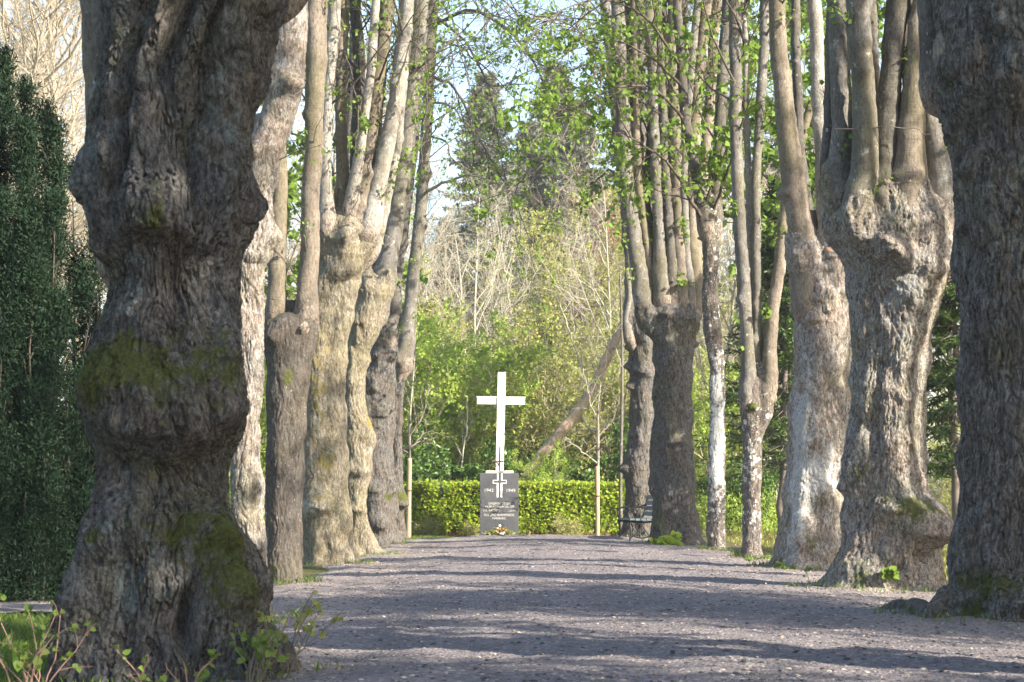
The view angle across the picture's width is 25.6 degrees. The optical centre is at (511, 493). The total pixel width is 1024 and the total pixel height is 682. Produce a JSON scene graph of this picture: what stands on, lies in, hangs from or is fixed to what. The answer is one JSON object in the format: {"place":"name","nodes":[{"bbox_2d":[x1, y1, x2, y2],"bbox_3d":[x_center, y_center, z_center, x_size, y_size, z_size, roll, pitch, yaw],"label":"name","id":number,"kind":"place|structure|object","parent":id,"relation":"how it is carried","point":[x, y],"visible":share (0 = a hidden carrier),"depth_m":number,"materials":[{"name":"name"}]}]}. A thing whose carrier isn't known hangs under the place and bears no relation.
{"place":"outdoors","nodes":[
{"label":"outdoors","id":0,"kind":"place"},
{"bbox_2d":[0,600,52,612],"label":"side path","id":1,"kind":"structure","parent":0,"point":[42,606],"depth_m":18.47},
{"bbox_2d":[0,499,948,681],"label":"ground","id":2,"kind":"structure","parent":0,"point":[310,570],"depth_m":28.99,"materials":[{"name":"plant"}]},
{"bbox_2d":[0,609,52,681],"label":"grass","id":3,"kind":"structure","parent":2,"relation":"on","point":[20,625],"depth_m":14.85,"materials":[{"name":"plant"}]},
{"bbox_2d":[0,0,85,262],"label":"bare tree","id":4,"kind":"object","parent":2,"relation":"on","point":[16,1],"visible":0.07,"depth_m":81.46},
{"bbox_2d":[0,0,85,379],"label":"bare tree","id":5,"kind":"object","parent":2,"relation":"on","point":[58,90],"visible":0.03,"depth_m":87.47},
{"bbox_2d":[0,0,93,522],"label":"bare tree","id":6,"kind":"object","parent":2,"relation":"on","point":[38,55],"visible":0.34,"depth_m":48.97,"materials":[{"name":"plant"}]},
{"bbox_2d":[0,0,104,361],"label":"bare tree","id":7,"kind":"object","parent":2,"relation":"on","point":[16,28],"visible":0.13,"depth_m":52.80,"materials":[{"name":"plant"}]},
{"bbox_2d":[0,37,106,602],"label":"yew tree","id":8,"kind":"object","parent":2,"relation":"on","point":[44,504],"visible":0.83,"depth_m":19.34,"materials":[{"name":"plant"}]},
{"bbox_2d":[0,0,107,460],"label":"bare tree","id":9,"kind":"object","parent":2,"relation":"on","point":[57,64],"visible":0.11,"depth_m":60.68,"materials":[{"name":"plant"}]},
{"bbox_2d":[12,19,107,344],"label":"bare tree","id":10,"kind":"object","parent":2,"relation":"on","point":[75,148],"visible":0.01,"depth_m":74.78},
{"bbox_2d":[40,0,307,681],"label":"linden tree","id":11,"kind":"object","parent":2,"relation":"on","point":[168,566],"visible":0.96,"depth_m":11.42,"materials":[{"name":"brown plant"}]},
{"bbox_2d":[75,0,394,309],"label":"bare tree","id":12,"kind":"object","parent":2,"relation":"on","point":[294,250],"visible":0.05,"depth_m":70.55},
{"bbox_2d":[228,298,287,520],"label":"leafy shrub","id":13,"kind":"object","parent":2,"relation":"on","point":[263,425],"visible":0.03,"depth_m":41.36,"materials":[{"name":"green plant"}]},
{"bbox_2d":[230,2,329,615],"bbox_3d":[-1.457,-5.029,16.374,2.213,12.180,4.919,0,0,-38],"label":"linden tree","id":14,"kind":"object","parent":2,"relation":"on","point":[274,119],"visible":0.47,"depth_m":16.49,"materials":[{"name":"beige plant"}]},
{"bbox_2d":[264,0,333,582],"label":"linden tree","id":15,"kind":"object","parent":2,"relation":"on","point":[291,328],"visible":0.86,"depth_m":23.22,"materials":[{"name":"grey plant"}]},
{"bbox_2d":[261,12,427,309],"bbox_3d":[-4.718,-5.543,53.765,5.385,13.182,3.584,0,0,-5],"label":"maple tree","id":16,"kind":"object","parent":2,"relation":"on","point":[293,196],"visible":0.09,"depth_m":53.49,"materials":[{"name":"green plant"}]},
{"bbox_2d":[265,11,461,367],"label":"bare tree","id":17,"kind":"object","parent":2,"relation":"on","point":[334,155],"visible":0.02,"depth_m":77.37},
{"bbox_2d":[286,155,455,311],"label":"bare tree","id":18,"kind":"object","parent":2,"relation":"on","point":[408,239],"visible":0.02,"depth_m":72.58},
{"bbox_2d":[299,0,503,565],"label":"linden tree","id":19,"kind":"object","parent":2,"relation":"on","point":[354,207],"visible":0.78,"depth_m":29.21,"materials":[{"name":"beige plant"}]},
{"bbox_2d":[334,125,472,326],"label":"bare tree","id":20,"kind":"object","parent":2,"relation":"on","point":[430,210],"visible":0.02,"depth_m":87.75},
{"bbox_2d":[345,0,479,555],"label":"linden tree","id":21,"kind":"object","parent":2,"relation":"on","point":[376,290],"visible":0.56,"depth_m":34.21,"materials":[{"name":"beige plant"}]},
{"bbox_2d":[400,254,443,395],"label":"budding tree","id":22,"kind":"object","parent":2,"relation":"on","point":[427,303],"visible":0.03,"depth_m":65.19,"materials":[{"name":"green plant"}]},
{"bbox_2d":[402,319,442,459],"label":"young tree","id":23,"kind":"object","parent":2,"relation":"on","point":[410,422],"visible":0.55,"depth_m":47.48,"materials":[{"name":"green plant"}]},
{"bbox_2d":[411,506,442,536],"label":"shrub","id":24,"kind":"object","parent":2,"relation":"on","point":[431,529],"visible":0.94,"depth_m":49.55,"materials":[{"name":"green plant"}]},
{"bbox_2d":[401,191,478,339],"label":"bare tree","id":25,"kind":"object","parent":2,"relation":"on","point":[432,233],"visible":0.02,"depth_m":87.61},
{"bbox_2d":[403,424,479,529],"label":"dark shrub","id":26,"kind":"object","parent":2,"relation":"on","point":[418,469],"visible":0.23,"depth_m":52.13,"materials":[{"name":"green plant"}]},
{"bbox_2d":[451,399,472,466],"bbox_3d":[-1.220,-1.375,53.265,0.572,1.918,0.600,0,0,-40],"label":"dead limb","id":27,"kind":"object","parent":26,"relation":"on","point":[466,427],"visible":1,"depth_m":53.19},
{"bbox_2d":[411,535,471,537],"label":"lawn grass","id":28,"kind":"structure","parent":2,"relation":"on","point":[428,536],"depth_m":48.68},
{"bbox_2d":[364,0,522,545],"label":"linden tree","id":29,"kind":"object","parent":2,"relation":"on","point":[382,503],"visible":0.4,"depth_m":40.46,"materials":[{"name":"brown plant"}]},
{"bbox_2d":[402,158,488,352],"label":"bare tree","id":30,"kind":"object","parent":2,"relation":"on","point":[435,265],"visible":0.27,"depth_m":70.23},
{"bbox_2d":[407,220,487,345],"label":"reddish tree","id":31,"kind":"object","parent":2,"relation":"on","point":[457,274],"visible":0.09,"depth_m":84.67,"materials":[{"name":"green plant"}]},
{"bbox_2d":[401,284,502,461],"bbox_3d":[-1.952,-2.635,63.002,5.362,7.337,6.176,0,0,12],"label":"olive shrub","id":32,"kind":"object","parent":2,"relation":"on","point":[459,312],"visible":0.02,"depth_m":63.70,"materials":[{"name":"green plant"}]},
{"bbox_2d":[430,215,473,336],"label":"spruce tree","id":33,"kind":"object","parent":2,"relation":"on","point":[444,251],"visible":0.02,"depth_m":97.78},
{"bbox_2d":[403,334,510,466],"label":"leafy shrub","id":34,"kind":"object","parent":2,"relation":"on","point":[452,351],"visible":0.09,"depth_m":56.00,"materials":[{"name":"green plant"}]},
{"bbox_2d":[403,430,524,533],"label":"dark shrub","id":35,"kind":"object","parent":2,"relation":"on","point":[491,454],"visible":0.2,"depth_m":52.85,"materials":[{"name":"green plant"}]},
{"bbox_2d":[460,519,479,535],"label":"shrub","id":36,"kind":"object","parent":2,"relation":"on","point":[473,531],"visible":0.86,"depth_m":49.82,"materials":[{"name":"green plant"}]},
{"bbox_2d":[403,296,547,492],"bbox_3d":[-1.452,-2.012,56.123,4.838,6.064,6.626,0,0,17],"label":"leafy shrub","id":37,"kind":"object","parent":2,"relation":"on","point":[446,422],"visible":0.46,"depth_m":54.88,"materials":[{"name":"green plant"}]},
{"bbox_2d":[401,143,551,377],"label":"bare tree","id":38,"kind":"object","parent":2,"relation":"on","point":[476,326],"visible":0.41,"depth_m":66.31,"materials":[{"name":"plant"}]},
{"bbox_2d":[403,333,557,521],"bbox_3d":[-1.643,-1.695,57.780,5.916,5.415,4.320,0,0,10],"label":"leafy shrub","id":39,"kind":"object","parent":2,"relation":"on","point":[521,378],"visible":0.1,"depth_m":56.91,"materials":[{"name":"green plant"}]},
{"bbox_2d":[416,70,555,380],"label":"spruce tree","id":40,"kind":"object","parent":2,"relation":"on","point":[468,223],"visible":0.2,"depth_m":85.59,"materials":[{"name":"plant"}]},
{"bbox_2d":[27,93,959,474],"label":"woods","id":41,"kind":"object","parent":2,"relation":"on","point":[409,245],"visible":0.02,"depth_m":110.75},
{"bbox_2d":[480,473,517,534],"bbox_3d":[-0.276,0.251,48.507,0.830,1.398,0.266,0,0,0],"label":"memorial stone","id":42,"kind":"object","parent":2,"relation":"on","point":[498,498],"visible":1,"depth_m":48.38,"materials":[{"name":"stone"}]},
{"bbox_2d":[481,525,523,534],"bbox_3d":[-0.200,0.790,48.132,0.976,0.275,0.437,0,0,0],"label":"flower arrangement","id":43,"kind":"object","parent":2,"relation":"on","point":[497,529],"visible":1,"depth_m":48.08,"materials":[{"name":"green plant"}]},
{"bbox_2d":[423,167,587,443],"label":"bare tree","id":44,"kind":"object","parent":2,"relation":"on","point":[495,283],"visible":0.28,"depth_m":71.70,"materials":[{"name":"plant"}]},
{"bbox_2d":[383,0,630,539],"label":"linden tree","id":45,"kind":"object","parent":2,"relation":"on","point":[405,356],"visible":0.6,"depth_m":43.87,"materials":[{"name":"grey plant"}]},
{"bbox_2d":[0,532,1017,681],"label":"weeds","id":46,"kind":"object","parent":2,"relation":"on","point":[295,612],"visible":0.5,"depth_m":21.26,"materials":[{"name":"green plant"}]},
{"bbox_2d":[403,477,625,535],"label":"hedge","id":47,"kind":"object","parent":2,"relation":"on","point":[426,492],"visible":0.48,"depth_m":50.23,"materials":[{"name":"green plant"}]},
{"bbox_2d":[411,531,617,535],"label":"dead leaves","id":48,"kind":"object","parent":2,"relation":"on","point":[531,533],"visible":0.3,"depth_m":50.04,"materials":[{"name":"brown plant"}]},
{"bbox_2d":[445,282,595,468],"bbox_3d":[-0.091,-2.369,61.110,4.965,6.793,5.718,0,0,-19],"label":"olive shrub","id":49,"kind":"object","parent":2,"relation":"on","point":[542,316],"visible":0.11,"depth_m":60.25,"materials":[{"name":"green plant"}]},
{"bbox_2d":[446,306,617,530],"bbox_3d":[0.499,-1.838,56.903,4.171,5.706,4.803,0,0,44],"label":"olive shrub","id":50,"kind":"object","parent":2,"relation":"on","point":[543,424],"visible":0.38,"depth_m":56.11,"materials":[{"name":"green plant"}]},
{"bbox_2d":[468,120,595,442],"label":"tree","id":51,"kind":"object","parent":2,"relation":"on","point":[539,186],"visible":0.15,"depth_m":91.66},
{"bbox_2d":[477,60,609,325],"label":"spruce tree","id":52,"kind":"object","parent":2,"relation":"on","point":[537,116],"visible":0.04,"depth_m":97.58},
{"bbox_2d":[508,439,579,533],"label":"leafy shrub","id":53,"kind":"object","parent":2,"relation":"on","point":[541,469],"visible":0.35,"depth_m":51.83,"materials":[{"name":"green plant"}]},
{"bbox_2d":[463,226,628,422],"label":"budding tree","id":54,"kind":"object","parent":2,"relation":"on","point":[512,294],"visible":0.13,"depth_m":74.45,"materials":[{"name":"green plant"}]},
{"bbox_2d":[471,140,621,388],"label":"bare tree","id":55,"kind":"object","parent":2,"relation":"on","point":[567,208],"visible":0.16,"depth_m":86.52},
{"bbox_2d":[525,319,584,468],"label":"tree","id":56,"kind":"object","parent":2,"relation":"on","point":[551,343],"visible":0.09,"depth_m":69.83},
{"bbox_2d":[490,286,629,530],"bbox_3d":[2.090,-2.236,59.188,5.489,6.522,4.767,0,0,37],"label":"olive shrub","id":57,"kind":"object","parent":2,"relation":"on","point":[615,387],"visible":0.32,"depth_m":58.64,"materials":[{"name":"green plant"}]},
{"bbox_2d":[498,192,627,449],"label":"budding tree","id":58,"kind":"object","parent":2,"relation":"on","point":[536,234],"visible":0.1,"depth_m":76.23,"materials":[{"name":"green plant"}]},
{"bbox_2d":[546,505,587,534],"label":"shrub","id":59,"kind":"object","parent":2,"relation":"on","point":[562,530],"visible":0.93,"depth_m":49.49,"materials":[{"name":"green plant"}]},
{"bbox_2d":[518,290,628,480],"bbox_3d":[1.825,-2.742,52.489,3.444,5.220,0.952,0,0,7],"label":"leaning trunk","id":60,"kind":"object","parent":2,"relation":"on","point":[569,421],"visible":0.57,"depth_m":52.49,"materials":[{"name":"beige plant"}]},
{"bbox_2d":[516,176,633,457],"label":"budding tree","id":61,"kind":"object","parent":2,"relation":"on","point":[568,316],"visible":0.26,"depth_m":68.87,"materials":[{"name":"green plant"}]},
{"bbox_2d":[525,97,624,454],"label":"spruce tree","id":62,"kind":"object","parent":2,"relation":"on","point":[583,148],"visible":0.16,"depth_m":89.54,"materials":[{"name":"plant"}]},
{"bbox_2d":[521,415,628,523],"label":"dark shrub","id":63,"kind":"object","parent":2,"relation":"on","point":[588,473],"visible":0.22,"depth_m":56.54,"materials":[{"name":"green plant"}]},
{"bbox_2d":[526,128,627,412],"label":"bare tree","id":64,"kind":"object","parent":2,"relation":"on","point":[592,283],"visible":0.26,"depth_m":65.55,"materials":[{"name":"plant"}]},
{"bbox_2d":[230,469,951,533],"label":"undergrowth","id":65,"kind":"object","parent":2,"relation":"on","point":[767,526],"visible":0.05,"depth_m":52.94,"materials":[{"name":"green plant"}]},
{"bbox_2d":[556,168,633,359],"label":"reddish tree","id":66,"kind":"object","parent":2,"relation":"on","point":[608,232],"visible":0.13,"depth_m":79.13,"materials":[{"name":"green plant"}]},
{"bbox_2d":[433,0,758,545],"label":"linden tree","id":67,"kind":"object","parent":2,"relation":"on","point":[664,243],"visible":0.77,"depth_m":39.63,"materials":[{"name":"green plant"}]},
{"bbox_2d":[595,466,599,535],"bbox_3d":[1.780,0.209,47.000,0.129,1.577,0.130,0,0,0],"label":"wooden stake","id":68,"kind":"object","parent":2,"relation":"on","point":[597,521],"visible":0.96,"depth_m":46.96,"materials":[{"name":"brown wood"}]},
{"bbox_2d":[569,0,654,536],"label":"linden tree","id":69,"kind":"object","parent":2,"relation":"on","point":[633,468],"visible":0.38,"depth_m":44.05,"materials":[{"name":"brown plant"}]},
{"bbox_2d":[600,273,623,527],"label":"young tree","id":70,"kind":"object","parent":2,"relation":"on","point":[621,437],"visible":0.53,"depth_m":45.17,"materials":[{"name":"brown plant"}]},
{"bbox_2d":[554,349,705,478],"bbox_3d":[2.862,-1.573,59.139,4.346,5.163,3.774,0,0,-21],"label":"olive shrub","id":71,"kind":"object","parent":2,"relation":"on","point":[581,389],"visible":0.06,"depth_m":58.61,"materials":[{"name":"green plant"}]},
{"bbox_2d":[617,495,652,540],"bbox_3d":[2.422,0.486,43.073,0.636,0.933,1.579,0,0,-6],"label":"park bench","id":72,"kind":"object","parent":2,"relation":"on","point":[630,520],"visible":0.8,"depth_m":42.90,"materials":[{"name":"metal"}]},
{"bbox_2d":[467,0,825,549],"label":"linden tree","id":73,"kind":"object","parent":2,"relation":"on","point":[707,203],"visible":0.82,"depth_m":34.70,"materials":[{"name":"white plant"}]},
{"bbox_2d":[578,91,729,471],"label":"tree","id":74,"kind":"object","parent":2,"relation":"on","point":[611,155],"depth_m":95.69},
{"bbox_2d":[575,22,733,386],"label":"tree","id":75,"kind":"object","parent":2,"relation":"on","point":[721,237],"visible":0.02,"depth_m":83.34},
{"bbox_2d":[648,530,683,545],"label":"linden shoot","id":76,"kind":"object","parent":2,"relation":"on","point":[673,537],"visible":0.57,"depth_m":39.09,"materials":[{"name":"green plant"}]},
{"bbox_2d":[597,0,814,521],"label":"tree","id":77,"kind":"object","parent":2,"relation":"on","point":[765,186],"visible":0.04,"depth_m":77.69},
{"bbox_2d":[693,127,764,530],"bbox_3d":[6.139,-4.727,59.985,6.384,11.573,5.453,0,0,29],"label":"bare tree","id":78,"kind":"object","parent":2,"relation":"on","point":[729,326],"visible":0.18,"depth_m":59.94,"materials":[{"name":"plant"}]},
{"bbox_2d":[692,322,777,498],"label":"olive shrub","id":79,"kind":"object","parent":2,"relation":"on","point":[700,396],"visible":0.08,"depth_m":63.97,"materials":[{"name":"green plant"}]},
{"bbox_2d":[692,222,780,452],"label":"budding tree","id":80,"kind":"object","parent":2,"relation":"on","point":[722,308],"visible":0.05,"depth_m":69.40,"materials":[{"name":"green plant"}]},
{"bbox_2d":[695,447,778,530],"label":"dark shrub","id":81,"kind":"object","parent":2,"relation":"on","point":[765,484],"visible":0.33,"depth_m":55.66,"materials":[{"name":"green plant"}]},
{"bbox_2d":[692,345,792,530],"bbox_3d":[5.061,-1.430,57.550,3.888,4.873,5.324,0,0,25],"label":"leafy shrub","id":82,"kind":"object","parent":2,"relation":"on","point":[702,424],"visible":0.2,"depth_m":57.73,"materials":[{"name":"green plant"}]},
{"bbox_2d":[693,173,794,523],"bbox_3d":[5.969,-3.097,49.885,4.164,8.339,3.909,0,0,-11],"label":"dark conifer","id":83,"kind":"object","parent":2,"relation":"on","point":[785,352],"visible":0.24,"depth_m":49.84,"materials":[{"name":"plant"}]},
{"bbox_2d":[702,0,815,482],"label":"maple tree","id":84,"kind":"object","parent":2,"relation":"on","point":[725,214],"visible":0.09,"depth_m":51.92,"materials":[{"name":"green plant"}]},
{"bbox_2d":[721,150,814,500],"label":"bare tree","id":85,"kind":"object","parent":2,"relation":"on","point":[737,330],"visible":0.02,"depth_m":66.43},
{"bbox_2d":[725,87,813,509],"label":"tree","id":86,"kind":"object","parent":2,"relation":"on","point":[772,166],"depth_m":91.72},
{"bbox_2d":[667,0,881,558],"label":"linden tree","id":87,"kind":"object","parent":2,"relation":"on","point":[757,390],"visible":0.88,"depth_m":31.89,"materials":[{"name":"brown plant"}]},
{"bbox_2d":[739,207,815,474],"bbox_3d":[7.690,-3.310,57.964,4.115,8.778,4.384,0,0,-25],"label":"tree","id":88,"kind":"object","parent":2,"relation":"on","point":[778,436],"visible":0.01,"depth_m":57.82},
{"bbox_2d":[722,0,883,329],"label":"tree","id":89,"kind":"object","parent":2,"relation":"on","point":[768,130],"depth_m":79.13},
{"bbox_2d":[761,0,851,569],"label":"linden tree","id":90,"kind":"object","parent":2,"relation":"on","point":[809,531],"visible":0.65,"depth_m":27.12,"materials":[{"name":"brown plant"}]},
{"bbox_2d":[760,0,885,253],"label":"maple tree","id":91,"kind":"object","parent":2,"relation":"on","point":[767,206],"visible":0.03,"depth_m":49.11,"materials":[{"name":"green plant"}]},
{"bbox_2d":[809,0,954,591],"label":"linden tree","id":92,"kind":"object","parent":2,"relation":"on","point":[885,189],"visible":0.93,"depth_m":21.53,"materials":[{"name":"brown plant"}]},
{"bbox_2d":[926,156,960,551],"bbox_3d":[7.322,-2.671,36.898,3.498,7.461,3.726,0,0,21],"label":"dark conifer","id":93,"kind":"object","parent":2,"relation":"on","point":[944,464],"visible":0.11,"depth_m":36.76,"materials":[{"name":"plant"}]},
{"bbox_2d":[927,415,960,517],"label":"olive shrub","id":94,"kind":"object","parent":2,"relation":"on","point":[945,498],"visible":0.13,"depth_m":43.65,"materials":[{"name":"green plant"}]},
{"bbox_2d":[880,0,1023,622],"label":"linden tree","id":95,"kind":"object","parent":2,"relation":"on","point":[971,77],"visible":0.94,"depth_m":15.74,"materials":[{"name":"brown plant"}]},
{"bbox_2d":[0,0,960,495],"label":"sky","id":96,"kind":"structure","parent":0,"point":[563,3],"materials":[{"name":"white"}]},
{"bbox_2d":[476,372,524,472],"bbox_3d":[-0.240,-0.844,48.910,1.061,3.588,0.460,0,0,0],"label":"white cross","id":97,"kind":"object","parent":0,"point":[500,400],"visible":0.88,"depth_m":48.83,"materials":[{"name":"stone"}]},
{"bbox_2d":[34,534,1023,681],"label":"path","id":98,"kind":"structure","parent":0,"point":[465,633],"depth_m":15.24,"materials":[{"name":"gravel"}]},
{"bbox_2d":[0,633,53,681],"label":"linden shoot","id":99,"kind":"object","parent":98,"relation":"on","point":[37,662],"visible":1,"depth_m":10.97,"materials":[{"name":"green plant"}]},
{"bbox_2d":[0,593,95,681],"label":"linden shoot","id":100,"kind":"object","parent":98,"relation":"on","point":[22,653],"visible":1,"depth_m":11.13,"materials":[{"name":"green plant"}]},
{"bbox_2d":[113,643,166,681],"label":"linden shoot","id":101,"kind":"object","parent":98,"relation":"on","point":[142,677],"visible":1,"depth_m":11.06,"materials":[{"name":"green plant"}]},
{"bbox_2d":[166,649,221,681],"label":"linden shoot","id":102,"kind":"object","parent":98,"relation":"on","point":[203,672],"visible":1,"depth_m":11.14,"materials":[{"name":"green plant"}]},
{"bbox_2d":[229,611,293,681],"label":"linden shoot","id":103,"kind":"object","parent":98,"relation":"on","point":[260,651],"visible":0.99,"depth_m":11.24,"materials":[{"name":"green plant"}]},
{"bbox_2d":[258,590,343,675],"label":"linden shoot","id":104,"kind":"object","parent":98,"relation":"on","point":[312,622],"visible":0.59,"depth_m":11.58,"materials":[{"name":"green plant"}]},
{"bbox_2d":[406,458,411,537],"bbox_3d":[-2.111,0.107,46.200,0.139,1.691,0.140,0,0,0],"label":"wooden stake","id":105,"kind":"object","parent":98,"relation":"on","point":[408,490],"visible":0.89,"depth_m":46.16,"materials":[{"name":"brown wood"}]},
{"bbox_2d":[404,307,458,457],"bbox_3d":[-2.010,-1.534,48.133,1.262,4.937,1.773,0,0,18],"label":"young tree","id":106,"kind":"object","parent":98,"relation":"on","point":[411,402],"visible":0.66,"depth_m":48.18,"materials":[{"name":"green plant"}]},
{"bbox_2d":[4,535,1023,681],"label":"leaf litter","id":107,"kind":"object","parent":98,"relation":"on","point":[557,654],"visible":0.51,"depth_m":18.65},
{"bbox_2d":[560,339,626,512],"bbox_3d":[1.850,-1.190,47.294,1.386,4.156,1.738,0,0,16],"label":"young tree","id":108,"kind":"object","parent":98,"relation":"on","point":[597,453],"visible":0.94,"depth_m":47.28,"materials":[{"name":"green plant"}]},
{"bbox_2d":[880,565,899,580],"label":"linden shoot","id":109,"kind":"object","parent":98,"relation":"on","point":[890,572],"visible":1,"depth_m":21.26,"materials":[{"name":"green plant"}]},
{"bbox_2d":[701,530,948,580],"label":"lawn grass","id":110,"kind":"structure","parent":0,"point":[764,539],"depth_m":44.56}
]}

